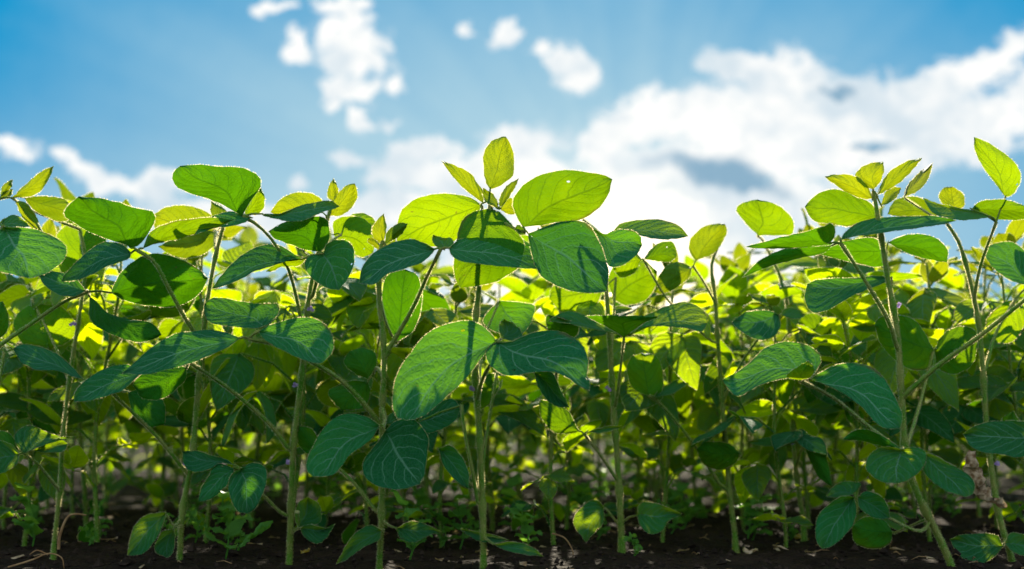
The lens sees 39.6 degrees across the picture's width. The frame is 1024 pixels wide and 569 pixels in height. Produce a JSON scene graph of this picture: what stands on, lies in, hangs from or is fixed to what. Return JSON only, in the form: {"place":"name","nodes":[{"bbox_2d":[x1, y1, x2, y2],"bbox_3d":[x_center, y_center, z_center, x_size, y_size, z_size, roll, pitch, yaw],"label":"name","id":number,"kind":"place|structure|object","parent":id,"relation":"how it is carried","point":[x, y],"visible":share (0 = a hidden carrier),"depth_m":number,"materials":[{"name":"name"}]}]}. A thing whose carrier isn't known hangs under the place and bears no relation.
{"place":"outdoors","nodes":[
{"label":"outdoors","id":0,"kind":"place"},
{"bbox_2d":[0,424,1023,511],"bbox_3d":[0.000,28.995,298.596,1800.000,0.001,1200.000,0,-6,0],"label":"ground","id":1,"kind":"structure","parent":0,"point":[130,496],"depth_m":4.94,"materials":[{"name":"soil"}]},
{"bbox_2d":[69,402,122,487],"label":"soybean plant","id":2,"kind":"object","parent":1,"relation":"on","point":[118,425],"visible":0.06,"depth_m":5.09,"materials":[{"name":"green plant"}]},
{"bbox_2d":[64,267,161,507],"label":"soybean plant","id":3,"kind":"object","parent":1,"relation":"on","point":[130,426],"visible":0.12,"depth_m":3.68,"materials":[{"name":"green plant"}]},
{"bbox_2d":[85,411,149,476],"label":"soybean plant","id":4,"kind":"object","parent":1,"relation":"on","point":[116,434],"visible":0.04,"depth_m":6.13,"materials":[{"name":"green plant"}]},
{"bbox_2d":[112,279,215,507],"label":"soybean plant","id":5,"kind":"object","parent":1,"relation":"on","point":[157,480],"visible":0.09,"depth_m":3.70,"materials":[{"name":"green plant"}]},
{"bbox_2d":[201,282,283,485],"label":"soybean plant","id":6,"kind":"object","parent":1,"relation":"on","point":[253,288],"visible":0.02,"depth_m":4.14,"materials":[{"name":"green plant"}]},
{"bbox_2d":[233,274,282,466],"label":"soybean plant","id":7,"kind":"object","parent":1,"relation":"on","point":[242,282],"visible":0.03,"depth_m":5.08,"materials":[{"name":"green plant"}]},
{"bbox_2d":[200,224,316,487],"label":"soybean plant","id":8,"kind":"object","parent":1,"relation":"on","point":[249,233],"visible":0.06,"depth_m":3.89,"materials":[{"name":"green plant"}]},
{"bbox_2d":[267,281,361,484],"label":"soybean plant","id":9,"kind":"object","parent":1,"relation":"on","point":[302,477],"visible":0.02,"depth_m":4.11,"materials":[{"name":"green plant"}]},
{"bbox_2d":[282,268,349,492],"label":"soybean plant","id":10,"kind":"object","parent":1,"relation":"on","point":[286,436],"visible":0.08,"depth_m":3.77,"materials":[{"name":"green plant"}]},
{"bbox_2d":[306,266,392,504],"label":"soybean plant","id":11,"kind":"object","parent":1,"relation":"on","point":[310,382],"visible":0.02,"depth_m":3.69,"materials":[{"name":"green plant"}]},
{"bbox_2d":[381,256,472,504],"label":"soybean plant","id":12,"kind":"object","parent":1,"relation":"on","point":[421,268],"visible":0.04,"depth_m":3.72,"materials":[{"name":"green plant"}]},
{"bbox_2d":[439,282,544,510],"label":"soybean plant","id":13,"kind":"object","parent":1,"relation":"on","point":[538,316],"visible":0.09,"depth_m":3.68,"materials":[{"name":"green plant"}]},
{"bbox_2d":[0,506,1023,568],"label":"soil bed","id":14,"kind":"object","parent":1,"relation":"on","point":[782,557],"visible":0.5,"depth_m":2.51,"materials":[{"name":"brown soil"}]},
{"bbox_2d":[9,482,43,545],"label":"weed","id":15,"kind":"object","parent":14,"relation":"on","point":[29,525],"visible":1,"depth_m":2.41,"materials":[{"name":"green plant"}]},
{"bbox_2d":[0,282,66,495],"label":"soybean plant","id":16,"kind":"object","parent":14,"relation":"on","point":[12,402],"visible":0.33,"depth_m":2.66,"materials":[{"name":"green plant"}]},
{"bbox_2d":[0,166,106,559],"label":"soybean plant","id":17,"kind":"object","parent":14,"relation":"on","point":[57,327],"visible":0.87,"depth_m":2.33,"materials":[{"name":"green plant"}]},
{"bbox_2d":[0,276,117,528],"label":"soybean plant","id":18,"kind":"object","parent":14,"relation":"on","point":[38,392],"visible":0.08,"depth_m":3.01,"materials":[{"name":"green plant"}]},
{"bbox_2d":[0,219,143,545],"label":"soybean plant","id":19,"kind":"object","parent":14,"relation":"on","point":[15,299],"visible":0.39,"depth_m":2.59,"materials":[{"name":"green plant"}]},
{"bbox_2d":[0,177,148,524],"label":"soybean plant","id":20,"kind":"object","parent":14,"relation":"on","point":[68,196],"visible":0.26,"depth_m":2.98,"materials":[{"name":"green plant"}]},
{"bbox_2d":[16,299,155,517],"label":"soybean plant","id":21,"kind":"object","parent":14,"relation":"on","point":[122,347],"visible":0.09,"depth_m":3.38,"materials":[{"name":"green plant"}]},
{"bbox_2d":[0,215,207,384],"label":"soybean plant","id":22,"kind":"object","parent":14,"relation":"on","point":[28,252],"visible":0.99,"depth_m":2.23,"materials":[{"name":"green plant"}]},
{"bbox_2d":[8,199,203,541],"bbox_3d":[-0.739,0.167,2.569,0.389,0.642,0.412,-2,-6,23],"label":"soybean plant","id":23,"kind":"object","parent":14,"relation":"on","point":[75,457],"visible":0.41,"depth_m":2.55,"materials":[{"name":"green plant"}]},
{"bbox_2d":[13,196,234,559],"bbox_3d":[-0.619,0.152,2.229,0.342,0.608,0.327,1,-6,-14],"label":"soybean plant","id":24,"kind":"object","parent":14,"relation":"on","point":[176,227],"visible":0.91,"depth_m":2.17,"materials":[{"name":"green plant"}]},
{"bbox_2d":[85,274,209,511],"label":"soybean plant","id":25,"kind":"object","parent":14,"relation":"on","point":[132,352],"visible":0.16,"depth_m":3.38,"materials":[{"name":"green plant"}]},
{"bbox_2d":[84,259,268,526],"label":"soybean plant","id":26,"kind":"object","parent":14,"relation":"on","point":[163,490],"visible":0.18,"depth_m":2.98,"materials":[{"name":"green plant"}]},
{"bbox_2d":[185,505,207,542],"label":"weed","id":27,"kind":"object","parent":14,"relation":"on","point":[194,521],"visible":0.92,"depth_m":2.53,"materials":[{"name":"green plant"}]},
{"bbox_2d":[127,225,292,542],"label":"soybean plant","id":28,"kind":"object","parent":14,"relation":"on","point":[183,412],"visible":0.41,"depth_m":2.59,"materials":[{"name":"green plant"}]},
{"bbox_2d":[156,266,276,490],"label":"soybean plant","id":29,"kind":"object","parent":14,"relation":"on","point":[246,297],"visible":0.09,"depth_m":3.33,"materials":[{"name":"green plant"}]},
{"bbox_2d":[203,491,245,558],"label":"weed","id":30,"kind":"object","parent":14,"relation":"on","point":[234,527],"visible":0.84,"depth_m":2.29,"materials":[{"name":"green plant"}]},
{"bbox_2d":[225,508,253,550],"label":"weed","id":31,"kind":"object","parent":14,"relation":"on","point":[248,517],"visible":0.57,"depth_m":2.37,"materials":[{"name":"green plant"}]},
{"bbox_2d":[184,273,314,527],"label":"soybean plant","id":32,"kind":"object","parent":14,"relation":"on","point":[290,363],"visible":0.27,"depth_m":2.99,"materials":[{"name":"green plant"}]},
{"bbox_2d":[133,164,375,564],"bbox_3d":[-0.406,0.140,2.231,0.362,0.637,0.264,0,-6,0],"label":"soybean plant","id":33,"kind":"object","parent":14,"relation":"on","point":[238,191],"visible":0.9,"depth_m":2.20,"materials":[{"name":"green plant"}]},
{"bbox_2d":[240,520,272,547],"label":"curled leaf","id":34,"kind":"object","parent":14,"relation":"on","point":[262,527],"visible":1,"depth_m":2.23,"materials":[{"name":"green plant"}]},
{"bbox_2d":[198,245,392,529],"bbox_3d":[-0.361,0.178,2.544,0.379,0.600,0.360,0,-6,5],"label":"soybean plant","id":35,"kind":"object","parent":14,"relation":"on","point":[233,367],"visible":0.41,"depth_m":2.52,"materials":[{"name":"green plant"}]},
{"bbox_2d":[268,228,381,497],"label":"soybean plant","id":36,"kind":"object","parent":14,"relation":"on","point":[315,486],"visible":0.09,"depth_m":3.37,"materials":[{"name":"green plant"}]},
{"bbox_2d":[263,281,393,527],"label":"soybean plant","id":37,"kind":"object","parent":14,"relation":"on","point":[315,404],"visible":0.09,"depth_m":2.99,"materials":[{"name":"green plant"}]},
{"bbox_2d":[122,214,535,568],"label":"soybean plant","id":38,"kind":"object","parent":14,"relation":"on","point":[395,458],"visible":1,"depth_m":2.12,"materials":[{"name":"green plant"}]},
{"bbox_2d":[335,476,361,514],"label":"weed","id":39,"kind":"object","parent":14,"relation":"on","point":[351,498],"visible":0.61,"depth_m":3.40,"materials":[{"name":"green plant"}]},
{"bbox_2d":[284,239,462,543],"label":"soybean plant","id":40,"kind":"object","parent":14,"relation":"on","point":[352,307],"visible":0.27,"depth_m":2.59,"materials":[{"name":"green plant"}]},
{"bbox_2d":[286,255,465,527],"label":"soybean plant","id":41,"kind":"object","parent":14,"relation":"on","point":[347,344],"visible":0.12,"depth_m":2.88,"materials":[{"name":"green plant"}]},
{"bbox_2d":[338,318,453,519],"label":"soybean plant","id":42,"kind":"object","parent":14,"relation":"on","point":[372,486],"visible":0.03,"depth_m":3.28,"materials":[{"name":"green plant"}]},
{"bbox_2d":[389,489,432,559],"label":"weed","id":43,"kind":"object","parent":14,"relation":"on","point":[407,512],"visible":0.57,"depth_m":2.25,"materials":[{"name":"green plant"}]},
{"bbox_2d":[407,486,432,523],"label":"weed","id":44,"kind":"object","parent":14,"relation":"on","point":[421,501],"visible":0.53,"depth_m":2.86,"materials":[{"name":"green plant"}]},
{"bbox_2d":[422,504,454,547],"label":"weed","id":45,"kind":"object","parent":14,"relation":"on","point":[442,518],"visible":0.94,"depth_m":2.56,"materials":[{"name":"green plant"}]},
{"bbox_2d":[359,273,546,547],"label":"soybean plant","id":46,"kind":"object","parent":14,"relation":"on","point":[405,346],"visible":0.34,"depth_m":2.58,"materials":[{"name":"green plant"}]},
{"bbox_2d":[434,493,479,548],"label":"weed","id":47,"kind":"object","parent":14,"relation":"on","point":[460,511],"visible":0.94,"depth_m":2.57,"materials":[{"name":"green plant"}]},
{"bbox_2d":[421,265,551,517],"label":"soybean plant","id":48,"kind":"object","parent":14,"relation":"on","point":[448,270],"visible":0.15,"depth_m":3.36,"materials":[{"name":"green plant"}]},
{"bbox_2d":[438,277,553,531],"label":"soybean plant","id":49,"kind":"object","parent":14,"relation":"on","point":[508,425],"visible":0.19,"depth_m":2.97,"materials":[{"name":"green plant"}]},
{"bbox_2d":[391,136,611,568],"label":"soybean plant","id":50,"kind":"object","parent":14,"relation":"on","point":[438,366],"visible":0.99,"depth_m":2.12,"materials":[{"name":"green plant"}]},
{"bbox_2d":[498,472,522,530],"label":"weed","id":51,"kind":"object","parent":14,"relation":"on","point":[513,481],"visible":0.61,"depth_m":2.86,"materials":[{"name":"green plant"}]},
{"bbox_2d":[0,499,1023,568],"bbox_3d":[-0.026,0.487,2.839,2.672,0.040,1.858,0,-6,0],"label":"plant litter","id":52,"kind":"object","parent":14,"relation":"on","point":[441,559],"visible":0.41,"depth_m":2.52,"materials":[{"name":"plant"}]},
{"bbox_2d":[504,501,542,544],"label":"weed","id":53,"kind":"object","parent":14,"relation":"on","point":[526,528],"visible":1,"depth_m":2.42,"materials":[{"name":"green plant"}]},
{"bbox_2d":[458,223,643,544],"bbox_3d":[0.064,0.166,2.599,0.361,0.634,0.331,-5,-7,39],"label":"soybean plant","id":54,"kind":"object","parent":14,"relation":"on","point":[516,386],"visible":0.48,"depth_m":2.56,"materials":[{"name":"green plant"}]},
{"bbox_2d":[495,269,627,529],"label":"soybean plant","id":55,"kind":"object","parent":14,"relation":"on","point":[521,291],"visible":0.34,"depth_m":2.92,"materials":[{"name":"green plant"}]},
{"bbox_2d":[524,288,613,516],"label":"soybean plant","id":56,"kind":"object","parent":14,"relation":"on","point":[591,392],"visible":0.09,"depth_m":3.36,"materials":[{"name":"green plant"}]},
{"bbox_2d":[568,482,590,509],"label":"weed","id":57,"kind":"object","parent":14,"relation":"on","point":[582,498],"visible":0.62,"depth_m":2.90,"materials":[{"name":"green plant"}]},
{"bbox_2d":[573,478,612,516],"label":"weed","id":58,"kind":"object","parent":14,"relation":"on","point":[590,497],"visible":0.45,"depth_m":2.98,"materials":[{"name":"green plant"}]},
{"bbox_2d":[539,218,707,552],"bbox_3d":[0.182,0.174,2.398,0.265,0.580,0.372,3,-6,-28],"label":"soybean plant","id":59,"kind":"object","parent":14,"relation":"on","point":[621,243],"visible":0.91,"depth_m":2.38,"materials":[{"name":"green plant"}]},
{"bbox_2d":[570,302,685,515],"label":"soybean plant","id":60,"kind":"object","parent":14,"relation":"on","point":[632,435],"visible":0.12,"depth_m":3.29,"materials":[{"name":"green plant"}]},
{"bbox_2d":[586,243,745,542],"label":"soybean plant","id":61,"kind":"object","parent":14,"relation":"on","point":[678,355],"visible":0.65,"depth_m":2.56,"materials":[{"name":"green plant"}]},
{"bbox_2d":[578,272,753,526],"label":"soybean plant","id":62,"kind":"object","parent":14,"relation":"on","point":[648,424],"visible":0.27,"depth_m":2.99,"materials":[{"name":"green plant"}]},
{"bbox_2d":[668,482,704,527],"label":"weed","id":63,"kind":"object","parent":14,"relation":"on","point":[681,487],"visible":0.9,"depth_m":2.92,"materials":[{"name":"green plant"}]},
{"bbox_2d":[655,276,748,516],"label":"soybean plant","id":64,"kind":"object","parent":14,"relation":"on","point":[676,460],"visible":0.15,"depth_m":3.34,"materials":[{"name":"green plant"}]},
{"bbox_2d":[694,487,711,517],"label":"weed","id":65,"kind":"object","parent":14,"relation":"on","point":[698,501],"visible":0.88,"depth_m":3.27,"materials":[{"name":"green plant"}]},
{"bbox_2d":[613,223,804,552],"bbox_3d":[0.344,0.179,2.478,0.336,0.586,0.150,0,-6,0],"label":"soybean plant","id":66,"kind":"object","parent":14,"relation":"on","point":[645,374],"visible":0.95,"depth_m":2.49,"materials":[{"name":"green plant"}]},
{"bbox_2d":[667,243,801,516],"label":"soybean plant","id":67,"kind":"object","parent":14,"relation":"on","point":[738,251],"visible":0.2,"depth_m":3.29,"materials":[{"name":"green plant"}]},
{"bbox_2d":[679,252,801,528],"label":"soybean plant","id":68,"kind":"object","parent":14,"relation":"on","point":[706,417],"visible":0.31,"depth_m":3.02,"materials":[{"name":"green plant"}]},
{"bbox_2d":[734,495,768,538],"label":"weed","id":69,"kind":"object","parent":14,"relation":"on","point":[748,512],"visible":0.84,"depth_m":2.72,"materials":[{"name":"green plant"}]},
{"bbox_2d":[739,495,772,539],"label":"weed","id":70,"kind":"object","parent":14,"relation":"on","point":[764,530],"visible":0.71,"depth_m":2.74,"materials":[{"name":"green plant"}]},
{"bbox_2d":[690,293,844,547],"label":"soybean plant","id":71,"kind":"object","parent":14,"relation":"on","point":[751,480],"visible":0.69,"depth_m":2.56,"materials":[{"name":"green plant"}]},
{"bbox_2d":[736,199,857,541],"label":"soybean plant","id":72,"kind":"object","parent":14,"relation":"on","point":[760,217],"visible":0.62,"depth_m":2.51,"materials":[{"name":"green plant"}]},
{"bbox_2d":[726,208,889,528],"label":"soybean plant","id":73,"kind":"object","parent":14,"relation":"on","point":[767,458],"visible":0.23,"depth_m":2.97,"materials":[{"name":"green plant"}]},
{"bbox_2d":[762,313,909,503],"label":"soybean plant","id":74,"kind":"object","parent":14,"relation":"on","point":[845,447],"visible":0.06,"depth_m":3.31,"materials":[{"name":"green plant"}]},
{"bbox_2d":[741,235,963,544],"bbox_3d":[0.635,0.192,2.604,0.375,0.583,0.372,2,-6,-24],"label":"soybean plant","id":75,"kind":"object","parent":14,"relation":"on","point":[941,384],"visible":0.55,"depth_m":2.55,"materials":[{"name":"green plant"}]},
{"bbox_2d":[722,158,1023,566],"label":"soybean plant","id":76,"kind":"object","parent":14,"relation":"on","point":[904,341],"visible":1,"depth_m":2.17,"materials":[{"name":"green plant"}]},
{"bbox_2d":[962,450,1006,507],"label":"dead leaf","id":77,"kind":"object","parent":76,"relation":"hanging from","point":[974,471],"visible":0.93,"depth_m":2.15,"materials":[{"name":"brown plant"}]},
{"bbox_2d":[811,205,967,523],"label":"soybean plant","id":78,"kind":"object","parent":14,"relation":"on","point":[905,292],"visible":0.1,"depth_m":2.94,"materials":[{"name":"green plant"}]},
{"bbox_2d":[846,242,979,507],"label":"soybean plant","id":79,"kind":"object","parent":14,"relation":"on","point":[893,251],"visible":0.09,"depth_m":3.44,"materials":[{"name":"green plant"}]},
{"bbox_2d":[806,250,1023,541],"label":"soybean plant","id":80,"kind":"object","parent":14,"relation":"on","point":[918,307],"visible":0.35,"depth_m":2.63,"materials":[{"name":"green plant"}]},
{"bbox_2d":[833,283,999,515],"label":"soybean plant","id":81,"kind":"object","parent":14,"relation":"on","point":[968,414],"visible":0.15,"depth_m":2.85,"materials":[{"name":"green plant"}]},
{"bbox_2d":[887,137,1023,562],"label":"soybean plant","id":82,"kind":"object","parent":14,"relation":"on","point":[1005,259],"visible":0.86,"depth_m":2.32,"materials":[{"name":"green plant"}]},
{"bbox_2d":[908,269,1023,517],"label":"soybean plant","id":83,"kind":"object","parent":14,"relation":"on","point":[936,403],"visible":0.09,"depth_m":3.35,"materials":[{"name":"green plant"}]},
{"bbox_2d":[918,236,1023,527],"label":"soybean plant","id":84,"kind":"object","parent":14,"relation":"on","point":[953,279],"visible":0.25,"depth_m":2.92,"materials":[{"name":"green plant"}]},
{"bbox_2d":[948,219,1023,518],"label":"soybean plant","id":85,"kind":"object","parent":14,"relation":"on","point":[964,311],"visible":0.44,"depth_m":2.59,"materials":[{"name":"green plant"}]},
{"bbox_2d":[954,242,1023,503],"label":"soybean plant","id":86,"kind":"object","parent":14,"relation":"on","point":[1010,462],"visible":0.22,"depth_m":2.85,"materials":[{"name":"green plant"}]},
{"bbox_2d":[69,419,966,462],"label":"soybean rows","id":87,"kind":"object","parent":1,"relation":"on","point":[588,446],"visible":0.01,"depth_m":9.32,"materials":[{"name":"green plant"}]},
{"bbox_2d":[459,268,587,499],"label":"soybean plant","id":88,"kind":"object","parent":1,"relation":"on","point":[521,463],"visible":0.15,"depth_m":3.72,"materials":[{"name":"green plant"}]},
{"bbox_2d":[490,425,556,486],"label":"soybean plant","id":89,"kind":"object","parent":1,"relation":"on","point":[531,444],"visible":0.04,"depth_m":4.95,"materials":[{"name":"green plant"}]},
{"bbox_2d":[525,386,566,475],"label":"soybean plant","id":90,"kind":"object","parent":1,"relation":"on","point":[530,465],"visible":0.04,"depth_m":4.62,"materials":[{"name":"green plant"}]},
{"bbox_2d":[548,366,605,495],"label":"soybean plant","id":91,"kind":"object","parent":1,"relation":"on","point":[578,399],"visible":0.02,"depth_m":4.17,"materials":[{"name":"green plant"}]},
{"bbox_2d":[560,294,653,501],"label":"soybean plant","id":92,"kind":"object","parent":1,"relation":"on","point":[599,464],"visible":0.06,"depth_m":3.79,"materials":[{"name":"green plant"}]},
{"bbox_2d":[587,305,661,495],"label":"soybean plant","id":93,"kind":"object","parent":1,"relation":"on","point":[629,426],"visible":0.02,"depth_m":4.58,"materials":[{"name":"green plant"}]},
{"bbox_2d":[595,304,710,498],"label":"soybean plant","id":94,"kind":"object","parent":1,"relation":"on","point":[651,445],"visible":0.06,"depth_m":4.10,"materials":[{"name":"green plant"}]},
{"bbox_2d":[606,275,715,502],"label":"soybean plant","id":95,"kind":"object","parent":1,"relation":"on","point":[644,482],"visible":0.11,"depth_m":3.81,"materials":[{"name":"green plant"}]},
{"bbox_2d":[683,280,739,493],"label":"soybean plant","id":96,"kind":"object","parent":1,"relation":"on","point":[699,468],"visible":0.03,"depth_m":4.56,"materials":[{"name":"green plant"}]},
{"bbox_2d":[681,306,767,501],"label":"soybean plant","id":97,"kind":"object","parent":1,"relation":"on","point":[686,453],"visible":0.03,"depth_m":4.12,"materials":[{"name":"green plant"}]},
{"bbox_2d":[683,251,792,494],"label":"soybean plant","id":98,"kind":"object","parent":1,"relation":"on","point":[702,268],"visible":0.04,"depth_m":3.77,"materials":[{"name":"green plant"}]},
{"bbox_2d":[711,271,851,506],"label":"soybean plant","id":99,"kind":"object","parent":1,"relation":"on","point":[794,277],"visible":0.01,"depth_m":3.72,"materials":[{"name":"green plant"}]},
{"bbox_2d":[761,314,849,507],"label":"soybean plant","id":100,"kind":"object","parent":1,"relation":"on","point":[786,475],"visible":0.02,"depth_m":3.74,"materials":[{"name":"green plant"}]},
{"bbox_2d":[853,280,944,504],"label":"soybean plant","id":101,"kind":"object","parent":1,"relation":"on","point":[929,394],"visible":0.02,"depth_m":3.79,"materials":[{"name":"green plant"}]},
{"bbox_2d":[904,279,987,506],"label":"soybean plant","id":102,"kind":"object","parent":1,"relation":"on","point":[965,444],"visible":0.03,"depth_m":3.75,"materials":[{"name":"green plant"}]},
{"bbox_2d":[980,273,1023,492],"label":"soybean plant","id":103,"kind":"object","parent":1,"relation":"on","point":[1014,292],"visible":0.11,"depth_m":3.81,"materials":[{"name":"green plant"}]},
{"bbox_2d":[0,0,1023,320],"label":"sky","id":104,"kind":"structure","parent":0,"point":[693,111],"materials":[{"name":"blue"}]},
{"bbox_2d":[963,420,1023,457],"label":"leaf","id":105,"kind":"object","parent":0,"point":[1003,438],"visible":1,"depth_m":2.06,"materials":[{"name":"green plant"}]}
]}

